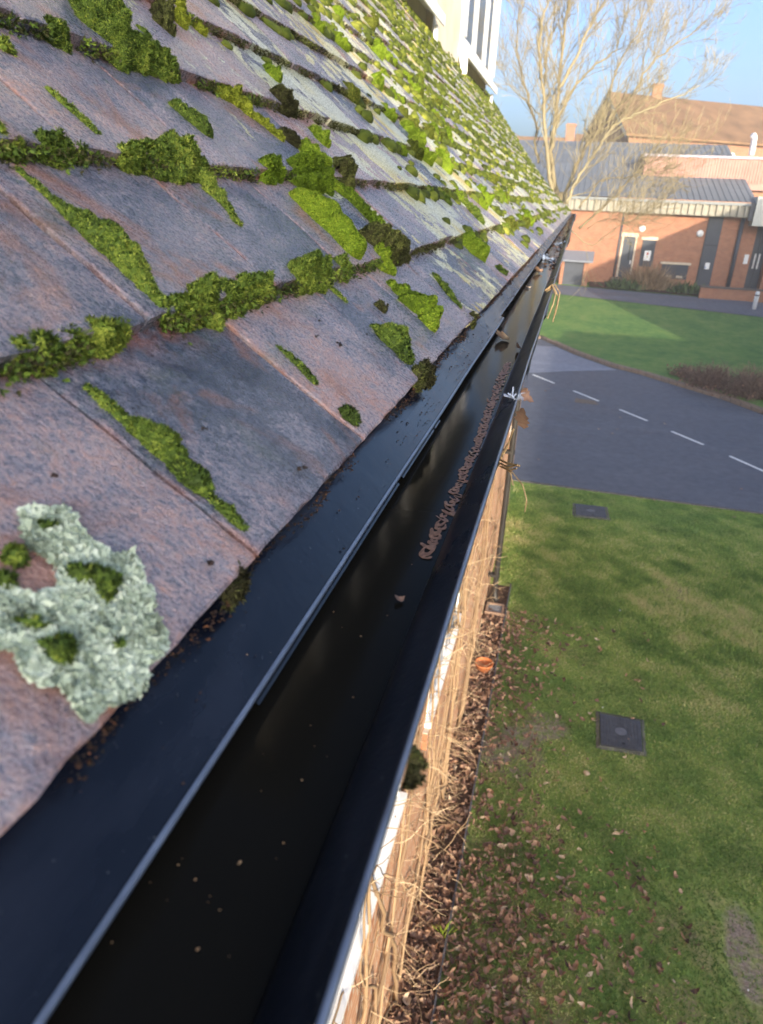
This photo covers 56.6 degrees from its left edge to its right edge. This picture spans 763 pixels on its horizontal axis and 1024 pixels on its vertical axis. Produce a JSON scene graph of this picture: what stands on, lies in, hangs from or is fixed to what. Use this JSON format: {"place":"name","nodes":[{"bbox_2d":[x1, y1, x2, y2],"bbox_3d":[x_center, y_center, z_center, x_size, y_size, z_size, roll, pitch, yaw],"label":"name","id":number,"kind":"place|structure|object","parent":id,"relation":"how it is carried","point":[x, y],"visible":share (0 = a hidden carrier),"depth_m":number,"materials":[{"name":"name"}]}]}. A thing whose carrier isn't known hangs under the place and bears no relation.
{"place":"outdoors","nodes":[
{"label":"outdoors","id":0,"kind":"place"},
{"bbox_2d":[529,345,614,372],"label":"road","id":1,"kind":"structure","parent":0,"point":[549,359],"depth_m":26.66,"materials":[{"name":"asphalt"}]},
{"bbox_2d":[433,335,762,1023],"bbox_3d":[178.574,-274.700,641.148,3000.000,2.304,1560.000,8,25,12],"label":"ground","id":2,"kind":"structure","parent":0,"point":[748,967],"depth_m":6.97,"materials":[{"name":"plant"}]},
{"bbox_2d":[0,0,575,1023],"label":"brick building","id":3,"kind":"structure","parent":2,"relation":"on","point":[74,862],"depth_m":0.36,"materials":[{"name":"ceramic"}]},
{"bbox_2d":[0,33,17,56],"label":"moss cushion","id":4,"kind":"object","parent":3,"relation":"on","point":[7,46],"visible":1,"depth_m":0.44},
{"bbox_2d":[0,567,20,589],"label":"moss tuft","id":5,"kind":"object","parent":3,"relation":"on","point":[7,578],"visible":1,"depth_m":0.21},
{"bbox_2d":[0,120,26,165],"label":"moss cushion","id":6,"kind":"object","parent":3,"relation":"on","point":[20,141],"visible":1,"depth_m":0.37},
{"bbox_2d":[0,540,32,569],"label":"moss tuft","id":7,"kind":"object","parent":3,"relation":"on","point":[15,555],"visible":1,"depth_m":0.21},
{"bbox_2d":[3,333,36,377],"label":"moss tuft","id":8,"kind":"object","parent":3,"relation":"on","point":[20,340],"visible":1,"depth_m":0.28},
{"bbox_2d":[27,327,66,378],"bbox_3d":[-0.137,-0.065,0.292,0.015,0.024,0.025,8,25,12],"label":"moss tuft","id":9,"kind":"object","parent":3,"relation":"on","point":[41,338],"visible":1,"depth_m":0.29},
{"bbox_2d":[32,125,75,170],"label":"moss cushion","id":10,"kind":"object","parent":3,"relation":"on","point":[52,138],"visible":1,"depth_m":0.40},
{"bbox_2d":[40,13,73,54],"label":"moss cushion","id":11,"kind":"object","parent":3,"relation":"on","point":[60,29],"visible":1,"depth_m":0.51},
{"bbox_2d":[44,85,101,134],"bbox_3d":[-0.196,-0.254,0.449,0.037,0.028,0.010,6,24,7],"label":"moss strip","id":12,"kind":"object","parent":3,"relation":"on","point":[74,110],"visible":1,"depth_m":0.45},
{"bbox_2d":[58,322,97,366],"bbox_3d":[-0.133,-0.072,0.308,0.014,0.022,0.025,8,25,12],"label":"moss tuft","id":13,"kind":"object","parent":3,"relation":"on","point":[73,345],"visible":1,"depth_m":0.31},
{"bbox_2d":[0,501,170,723],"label":"lichen patch","id":14,"kind":"object","parent":3,"relation":"on","point":[97,678],"visible":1,"depth_m":0.22,"materials":[{"name":"plant"}]},
{"bbox_2d":[12,611,52,628],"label":"moss tuft","id":15,"kind":"object","parent":14,"relation":"on","point":[35,622],"visible":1,"depth_m":0.20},
{"bbox_2d":[32,516,59,530],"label":"moss tuft","id":16,"kind":"object","parent":14,"relation":"on","point":[46,523],"visible":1,"depth_m":0.23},
{"bbox_2d":[32,630,80,666],"bbox_3d":[-0.094,0.040,0.204,0.015,0.012,0.013,8,25,12],"label":"moss tuft","id":17,"kind":"object","parent":14,"relation":"on","point":[58,647],"visible":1,"depth_m":0.20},
{"bbox_2d":[61,560,123,604],"bbox_3d":[-0.093,0.022,0.229,0.019,0.016,0.016,8,25,12],"label":"moss tuft","id":18,"kind":"object","parent":14,"relation":"on","point":[108,582],"visible":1,"depth_m":0.23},
{"bbox_2d":[12,165,171,327],"bbox_3d":[-0.150,-0.143,0.381,0.093,0.077,0.031,11,25,18],"label":"moss cushion","id":19,"kind":"object","parent":3,"relation":"on","point":[115,244],"visible":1,"depth_m":0.37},
{"bbox_2d":[68,0,139,75],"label":"moss cushion","id":20,"kind":"object","parent":3,"relation":"on","point":[110,21],"visible":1,"depth_m":0.56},
{"bbox_2d":[84,314,125,360],"bbox_3d":[-0.126,-0.080,0.327,0.017,0.024,0.030,8,25,12],"label":"moss tuft","id":21,"kind":"object","parent":3,"relation":"on","point":[107,338],"visible":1,"depth_m":0.32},
{"bbox_2d":[82,382,129,420],"bbox_3d":[-0.118,-0.045,0.302,0.024,0.019,0.011,8,25,12],"label":"moss strip","id":22,"kind":"object","parent":3,"relation":"on","point":[105,401],"visible":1,"depth_m":0.30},
{"bbox_2d":[118,316,133,348],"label":"moss tuft","id":23,"kind":"object","parent":3,"relation":"on","point":[126,332],"visible":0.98,"depth_m":0.34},
{"bbox_2d":[118,415,189,465],"bbox_3d":[-0.097,-0.030,0.307,0.034,0.026,0.022,8,25,12],"label":"moss cushion","id":24,"kind":"object","parent":3,"relation":"on","point":[161,442],"visible":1,"depth_m":0.30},
{"bbox_2d":[131,28,181,83],"bbox_3d":[-0.202,-0.397,0.625,0.029,0.040,0.089,8,25,12],"label":"moss cushion","id":25,"kind":"object","parent":3,"relation":"on","point":[150,52],"visible":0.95,"depth_m":0.61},
{"bbox_2d":[148,0,176,36],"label":"moss cushion","id":26,"kind":"object","parent":3,"relation":"on","point":[162,13],"visible":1,"depth_m":0.73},
{"bbox_2d":[114,128,243,227],"bbox_3d":[-0.157,-0.243,0.515,0.062,0.069,0.110,22,31,37],"label":"moss cushion","id":27,"kind":"object","parent":3,"relation":"on","point":[172,148],"visible":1,"depth_m":0.51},
{"bbox_2d":[174,0,191,30],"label":"moss cushion","id":28,"kind":"object","parent":3,"relation":"on","point":[182,19],"visible":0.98,"depth_m":0.79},
{"bbox_2d":[164,455,215,498],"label":"moss cushion","id":29,"kind":"object","parent":3,"relation":"on","point":[191,474],"visible":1,"depth_m":0.30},
{"bbox_2d":[167,98,213,138],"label":"moss cushion","id":30,"kind":"object","parent":3,"relation":"on","point":[197,119],"visible":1,"depth_m":0.60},
{"bbox_2d":[165,270,225,333],"bbox_3d":[-0.106,-0.117,0.401,0.024,0.039,0.059,8,25,12],"label":"moss tuft","id":31,"kind":"object","parent":3,"relation":"on","point":[200,295],"visible":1,"depth_m":0.40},
{"bbox_2d":[191,16,208,36],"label":"moss cushion","id":32,"kind":"object","parent":3,"relation":"on","point":[200,28],"visible":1,"depth_m":0.83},
{"bbox_2d":[0,3,406,397],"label":"edge moss","id":33,"kind":"object","parent":3,"relation":"on","point":[14,378],"visible":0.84,"depth_m":0.45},
{"bbox_2d":[206,494,250,531],"bbox_3d":[-0.066,0.002,0.302,0.022,0.016,0.011,12,26,19],"label":"moss strip","id":34,"kind":"object","parent":3,"relation":"on","point":[226,510],"visible":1,"depth_m":0.30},
{"bbox_2d":[213,83,252,109],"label":"moss cushion","id":35,"kind":"object","parent":3,"relation":"on","point":[232,95],"visible":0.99,"depth_m":0.75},
{"bbox_2d":[219,276,249,319],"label":"moss tuft","id":36,"kind":"object","parent":3,"relation":"on","point":[235,290],"visible":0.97,"depth_m":0.44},
{"bbox_2d":[218,560,251,612],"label":"moss cushion","id":37,"kind":"object","parent":3,"relation":"on","point":[235,591],"visible":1,"depth_m":0.28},
{"bbox_2d":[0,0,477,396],"bbox_3d":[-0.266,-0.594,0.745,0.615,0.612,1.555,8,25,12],"label":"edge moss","id":38,"kind":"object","parent":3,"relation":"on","point":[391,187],"visible":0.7,"depth_m":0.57,"materials":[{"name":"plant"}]},
{"bbox_2d":[236,269,275,309],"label":"moss tuft","id":39,"kind":"object","parent":3,"relation":"on","point":[259,283],"visible":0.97,"depth_m":0.47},
{"bbox_2d":[242,107,285,142],"bbox_3d":[-0.132,-0.424,0.780,0.052,0.037,0.026,-6,25,-18],"label":"moss strip","id":40,"kind":"object","parent":3,"relation":"on","point":[265,122],"visible":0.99,"depth_m":0.78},
{"bbox_2d":[258,153,286,185],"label":"moss cushion","id":41,"kind":"object","parent":3,"relation":"on","point":[274,173],"visible":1,"depth_m":0.68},
{"bbox_2d":[262,61,283,82],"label":"moss cushion","id":42,"kind":"object","parent":3,"relation":"on","point":[273,71],"visible":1,"depth_m":0.96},
{"bbox_2d":[269,83,299,118],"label":"moss cushion","id":43,"kind":"object","parent":3,"relation":"on","point":[283,94],"visible":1,"depth_m":0.89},
{"bbox_2d":[276,126,301,148],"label":"moss cushion","id":44,"kind":"object","parent":3,"relation":"on","point":[292,138],"visible":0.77,"depth_m":0.81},
{"bbox_2d":[275,344,318,384],"bbox_3d":[-0.054,-0.094,0.456,0.034,0.026,0.012,13,26,22],"label":"moss strip","id":45,"kind":"object","parent":3,"relation":"on","point":[306,372],"visible":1,"depth_m":0.45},
{"bbox_2d":[68,248,538,792],"bbox_3d":[0.219,-0.401,1.284,0.015,0.014,2.600,8,25,12],"label":"eaves debris","id":46,"kind":"object","parent":3,"relation":"on","point":[106,728],"visible":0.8,"depth_m":0.28,"materials":[{"name":"brown plant"}]},
{"bbox_2d":[287,248,330,296],"bbox_3d":[-0.059,-0.191,0.570,0.027,0.041,0.070,8,25,12],"label":"moss tuft","id":47,"kind":"object","parent":3,"relation":"on","point":[310,270],"visible":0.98,"depth_m":0.56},
{"bbox_2d":[45,215,574,1023],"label":"water","id":48,"kind":"structure","parent":3,"relation":"in","point":[255,803],"depth_m":0.24,"materials":[{"name":"black liquid"}]},
{"bbox_2d":[537,214,573,270],"bbox_3d":[1.834,-2.823,6.913,0.073,0.022,10.947,8,25,12],"label":"gutter debris","id":49,"kind":"object","parent":48,"relation":"on","point":[569,221],"visible":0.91,"depth_m":3.89,"materials":[{"name":"brown plant"}]},
{"bbox_2d":[286,150,335,196],"bbox_3d":[-0.077,-0.370,0.777,0.041,0.049,0.117,8,25,12],"label":"moss cushion","id":50,"kind":"object","parent":3,"relation":"on","point":[311,171],"visible":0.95,"depth_m":0.76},
{"bbox_2d":[298,137,332,166],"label":"moss cushion","id":51,"kind":"object","parent":3,"relation":"on","point":[308,145],"visible":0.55,"depth_m":0.82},
{"bbox_2d":[308,124,331,148],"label":"moss cushion","id":52,"kind":"object","parent":3,"relation":"on","point":[320,135],"visible":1,"depth_m":0.94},
{"bbox_2d":[288,187,366,259],"bbox_3d":[-0.053,-0.285,0.707,0.089,0.070,0.048,15,27,25],"label":"moss cushion","id":53,"kind":"object","parent":3,"relation":"on","point":[331,218],"visible":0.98,"depth_m":0.69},
{"bbox_2d":[334,31,350,52],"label":"moss cushion","id":54,"kind":"object","parent":3,"relation":"on","point":[342,43],"visible":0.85,"depth_m":1.73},
{"bbox_2d":[333,251,353,282],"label":"moss tuft","id":55,"kind":"object","parent":3,"relation":"on","point":[344,263],"visible":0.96,"depth_m":0.65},
{"bbox_2d":[332,154,358,188],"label":"moss cushion","id":56,"kind":"object","parent":3,"relation":"on","point":[348,166],"visible":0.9,"depth_m":0.89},
{"bbox_2d":[338,402,362,426],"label":"moss cushion","id":57,"kind":"object","parent":3,"relation":"on","point":[349,413],"visible":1,"depth_m":0.45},
{"bbox_2d":[163,260,538,783],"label":"tray specks","id":58,"kind":"object","parent":3,"relation":"on","point":[429,411],"visible":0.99,"depth_m":0.76,"materials":[{"name":"brown plant"}]},
{"bbox_2d":[342,80,360,104],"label":"moss cushion","id":59,"kind":"object","parent":3,"relation":"on","point":[354,94],"visible":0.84,"depth_m":1.38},
{"bbox_2d":[333,178,394,230],"bbox_3d":[-0.018,-0.363,0.861,0.100,0.079,0.040,12,26,20],"label":"moss strip","id":60,"kind":"object","parent":3,"relation":"on","point":[353,197],"visible":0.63,"depth_m":0.85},
{"bbox_2d":[327,785,406,1023],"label":"window","id":61,"kind":"structure","parent":3,"relation":"in","point":[351,970],"depth_m":3.38,"materials":[{"name":"white plastic"}]},
{"bbox_2d":[370,38,384,61],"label":"moss cushion","id":62,"kind":"object","parent":3,"relation":"on","point":[377,48],"visible":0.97,"depth_m":2.24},
{"bbox_2d":[371,71,384,91],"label":"moss cushion","id":63,"kind":"object","parent":3,"relation":"on","point":[379,77],"visible":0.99,"depth_m":1.82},
{"bbox_2d":[358,221,411,265],"bbox_3d":[0.013,-0.311,0.828,0.046,0.056,0.123,14,27,24],"label":"moss cushion","id":64,"kind":"object","parent":3,"relation":"on","point":[397,241],"visible":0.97,"depth_m":0.79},
{"bbox_2d":[373,242,397,275],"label":"moss cushion","id":65,"kind":"object","parent":3,"relation":"on","point":[383,253],"visible":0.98,"depth_m":0.77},
{"bbox_2d":[208,0,570,248],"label":"moss cover","id":66,"kind":"object","parent":3,"relation":"on","point":[391,145],"visible":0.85,"depth_m":2.99,"materials":[{"name":"plant"}]},
{"bbox_2d":[381,102,397,122],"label":"moss cushion","id":67,"kind":"object","parent":3,"relation":"on","point":[391,114],"visible":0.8,"depth_m":1.64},
{"bbox_2d":[369,322,415,364],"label":"moss cushion","id":68,"kind":"object","parent":3,"relation":"on","point":[395,337],"visible":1,"depth_m":0.60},
{"bbox_2d":[284,0,539,234],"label":"edge moss","id":69,"kind":"object","parent":3,"relation":"on","point":[408,148],"visible":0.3,"depth_m":1.74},
{"bbox_2d":[400,119,426,147],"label":"moss cushion","id":70,"kind":"object","parent":3,"relation":"on","point":[412,130],"visible":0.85,"depth_m":1.72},
{"bbox_2d":[385,279,443,332],"bbox_3d":[0.034,-0.218,0.749,0.071,0.051,0.045,14,26,24],"label":"moss cushion","id":71,"kind":"object","parent":3,"relation":"on","point":[427,309],"visible":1,"depth_m":0.73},
{"bbox_2d":[399,743,429,791],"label":"moss clump","id":72,"kind":"object","parent":3,"relation":"attached to","point":[417,763],"visible":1,"depth_m":0.23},
{"bbox_2d":[406,138,423,160],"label":"moss cushion","id":73,"kind":"object","parent":3,"relation":"on","point":[414,145],"visible":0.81,"depth_m":1.57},
{"bbox_2d":[331,422,511,1023],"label":"climber plant","id":74,"kind":"object","parent":3,"relation":"attached to","point":[427,831],"visible":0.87,"depth_m":5.26,"materials":[{"name":"plant"}]},
{"bbox_2d":[411,357,436,393],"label":"moss cushion","id":75,"kind":"object","parent":3,"relation":"on","point":[424,370],"visible":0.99,"depth_m":0.61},
{"bbox_2d":[421,144,437,166],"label":"moss cushion","id":76,"kind":"object","parent":3,"relation":"on","point":[430,157],"visible":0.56,"depth_m":1.65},
{"bbox_2d":[422,593,460,749],"bbox_3d":[0.503,0.769,5.431,0.095,1.300,1.600,8,25,12],"label":"window","id":77,"kind":"structure","parent":3,"relation":"in","point":[445,651],"depth_m":5.45,"materials":[{"name":"white plastic"}]},
{"bbox_2d":[435,148,454,174],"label":"moss cushion","id":78,"kind":"object","parent":3,"relation":"on","point":[448,165],"visible":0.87,"depth_m":1.85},
{"bbox_2d":[432,272,462,308],"bbox_3d":[0.082,-0.284,0.911,0.017,0.042,0.074,-11,27,-27],"label":"moss strip","id":79,"kind":"object","parent":3,"relation":"on","point":[445,287],"visible":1,"depth_m":0.91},
{"bbox_2d":[460,193,484,224],"bbox_3d":[0.213,-0.716,1.673,0.039,0.071,0.112,-11,28,-28],"label":"moss strip","id":80,"kind":"object","parent":3,"relation":"on","point":[476,211],"visible":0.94,"depth_m":1.66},
{"bbox_2d":[462,230,489,261],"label":"moss cushion","id":81,"kind":"object","parent":3,"relation":"on","point":[474,245],"visible":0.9,"depth_m":1.29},
{"bbox_2d":[476,183,494,205],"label":"moss cushion","id":82,"kind":"object","parent":3,"relation":"on","point":[489,198],"visible":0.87,"depth_m":2.12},
{"bbox_2d":[497,429,526,511],"bbox_3d":[0.180,-0.069,1.114,0.030,0.183,0.285,1,24,-4],"label":"bare tendril","id":83,"kind":"object","parent":3,"relation":"attached to","point":[504,466],"visible":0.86,"depth_m":1.01,"materials":[{"name":"plant"}]},
{"bbox_2d":[514,408,529,428],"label":"oak leaf","id":84,"kind":"object","parent":3,"relation":"attached to","point":[521,417],"visible":1,"depth_m":0.64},
{"bbox_2d":[386,583,509,1023],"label":"soil bed","id":85,"kind":"object","parent":2,"relation":"on","point":[431,940],"visible":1,"depth_m":6.74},
{"bbox_2d":[485,601,504,617],"bbox_3d":[1.655,1.428,10.351,0.260,0.070,0.280,8,25,12],"label":"drain gully","id":86,"kind":"object","parent":85,"relation":"on","point":[500,607],"visible":0.96,"depth_m":10.32,"materials":[{"name":"ceramic"}]},
{"bbox_2d":[430,583,510,1023],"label":"bed edging","id":87,"kind":"object","parent":2,"relation":"on","point":[440,972],"visible":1,"depth_m":6.62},
{"bbox_2d":[386,606,703,1023],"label":"leaf litter","id":88,"kind":"object","parent":2,"relation":"on","point":[417,933],"visible":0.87,"depth_m":6.07,"materials":[{"name":"plant"}]},
{"bbox_2d":[475,657,492,672],"bbox_3d":[1.303,1.968,9.042,0.236,0.125,0.236,8,25,12],"label":"plant pot","id":89,"kind":"object","parent":88,"relation":"on","point":[486,661],"visible":0.91,"depth_m":9.07,"materials":[{"name":"ceramic"}]},
{"bbox_2d":[517,123,581,195],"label":"distant house","id":90,"kind":"structure","parent":2,"relation":"on","point":[570,134],"depth_m":97.46,"materials":[{"name":"brick"}]},
{"bbox_2d":[572,503,609,520],"bbox_3d":[4.090,-0.013,13.841,0.719,0.028,0.742,8,25,12],"label":"manhole cover","id":91,"kind":"object","parent":2,"relation":"on","point":[587,511],"visible":1,"depth_m":13.80,"materials":[{"name":"metal"}]},
{"bbox_2d":[595,711,646,756],"bbox_3d":[2.728,2.515,8.067,0.562,0.028,0.656,8,25,12],"label":"manhole cover","id":92,"kind":"object","parent":2,"relation":"on","point":[616,732],"visible":1,"depth_m":8.04,"materials":[{"name":"metal"}]},
{"bbox_2d":[519,133,762,288],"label":"brick annex","id":93,"kind":"object","parent":2,"relation":"on","point":[721,247],"visible":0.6,"depth_m":40.74,"materials":[{"name":"orange brick"}]},
{"bbox_2d":[616,232,638,276],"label":"door","id":94,"kind":"structure","parent":93,"relation":"in","point":[627,251],"depth_m":41.20,"materials":[{"name":"grey paint"}]},
{"bbox_2d":[695,216,723,285],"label":"tall door","id":95,"kind":"structure","parent":93,"relation":"in","point":[714,227],"depth_m":40.13,"materials":[{"name":"grey paint"}]},
{"bbox_2d":[744,226,762,287],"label":"door","id":96,"kind":"structure","parent":93,"relation":"in","point":[760,228],"depth_m":40.05,"materials":[{"name":"grey paint"}]},
{"bbox_2d":[749,233,762,288],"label":"door","id":97,"kind":"structure","parent":93,"relation":"in","point":[759,260],"depth_m":40.20,"materials":[{"name":"grey paint"}]},
{"bbox_2d":[589,281,697,295],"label":"planting bed","id":98,"kind":"object","parent":2,"relation":"on","point":[593,284],"visible":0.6,"depth_m":40.12,"materials":[{"name":"soil"}]},
{"bbox_2d":[597,275,637,289],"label":"green plant","id":99,"kind":"object","parent":98,"relation":"on","point":[617,283],"visible":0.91,"depth_m":40.11,"materials":[{"name":"green plant"}]},
{"bbox_2d":[608,257,690,290],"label":"ornamental grass","id":100,"kind":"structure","parent":98,"relation":"on","point":[646,275],"depth_m":39.88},
{"bbox_2d":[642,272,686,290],"bbox_3d":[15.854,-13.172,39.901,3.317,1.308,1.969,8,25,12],"label":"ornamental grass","id":101,"kind":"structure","parent":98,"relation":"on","point":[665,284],"depth_m":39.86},
{"bbox_2d":[666,279,704,294],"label":"green plant","id":102,"kind":"object","parent":98,"relation":"on","point":[685,288],"visible":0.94,"depth_m":39.31,"materials":[{"name":"green plant"}]},
{"bbox_2d":[538,335,762,413],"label":"kerb","id":103,"kind":"structure","parent":2,"relation":"on","point":[747,405],"depth_m":24.69,"materials":[{"name":"concrete"}]},
{"bbox_2d":[577,83,762,202],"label":"gabled house","id":104,"kind":"structure","parent":2,"relation":"on","point":[740,125],"depth_m":66.12,"materials":[{"name":"brick"}]},
{"bbox_2d":[698,285,762,302],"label":"wall","id":105,"kind":"structure","parent":2,"relation":"on","point":[728,293],"depth_m":38.21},
{"bbox_2d":[486,0,762,137],"label":"sky","id":106,"kind":"structure","parent":0,"point":[744,82],"materials":[{"name":"blue"}]},
{"bbox_2d":[512,339,762,511],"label":"road","id":107,"kind":"structure","parent":0,"point":[602,446],"depth_m":18.19,"materials":[{"name":"asphalt"}]},
{"bbox_2d":[513,479,762,513],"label":"kerb","id":108,"kind":"structure","parent":107,"relation":"on","point":[644,497],"depth_m":14.65,"materials":[{"name":"concrete"}]},
{"bbox_2d":[539,280,762,406],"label":"lawn","id":109,"kind":"structure","parent":0,"point":[656,339],"depth_m":31.71,"materials":[{"name":"plant"}]},
{"bbox_2d":[558,250,594,285],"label":"bin store","id":110,"kind":"structure","parent":109,"relation":"on","point":[573,270],"depth_m":41.01,"materials":[{"name":"grey paint"}]},
{"bbox_2d":[562,261,583,284],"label":"door","id":111,"kind":"structure","parent":110,"relation":"in","point":[573,271],"depth_m":41.07,"materials":[{"name":"grey paint"}]},
{"bbox_2d":[486,0,751,316],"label":"bare tree","id":112,"kind":"object","parent":109,"relation":"on","point":[555,97],"visible":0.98,"depth_m":29.12,"materials":[{"name":"beige plant"}]},
{"bbox_2d":[667,363,704,378],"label":"bare shrub","id":113,"kind":"object","parent":109,"relation":"on","point":[677,371],"visible":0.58,"depth_m":24.71,"materials":[{"name":"brown plant"}]},
{"bbox_2d":[665,358,738,391],"bbox_3d":[10.828,-4.561,23.527,2.235,1.072,2.376,-4,25,-14],"label":"bare shrub","id":114,"kind":"object","parent":109,"relation":"on","point":[701,379],"visible":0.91,"depth_m":23.36,"materials":[{"name":"brown plant"}]},
{"bbox_2d":[708,357,762,403],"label":"bare shrub","id":115,"kind":"object","parent":109,"relation":"on","point":[748,387],"visible":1,"depth_m":22.29,"materials":[{"name":"brown plant"}]},
{"bbox_2d":[553,285,762,316],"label":"path","id":116,"kind":"structure","parent":0,"point":[721,305],"depth_m":38.00,"materials":[{"name":"concrete"}]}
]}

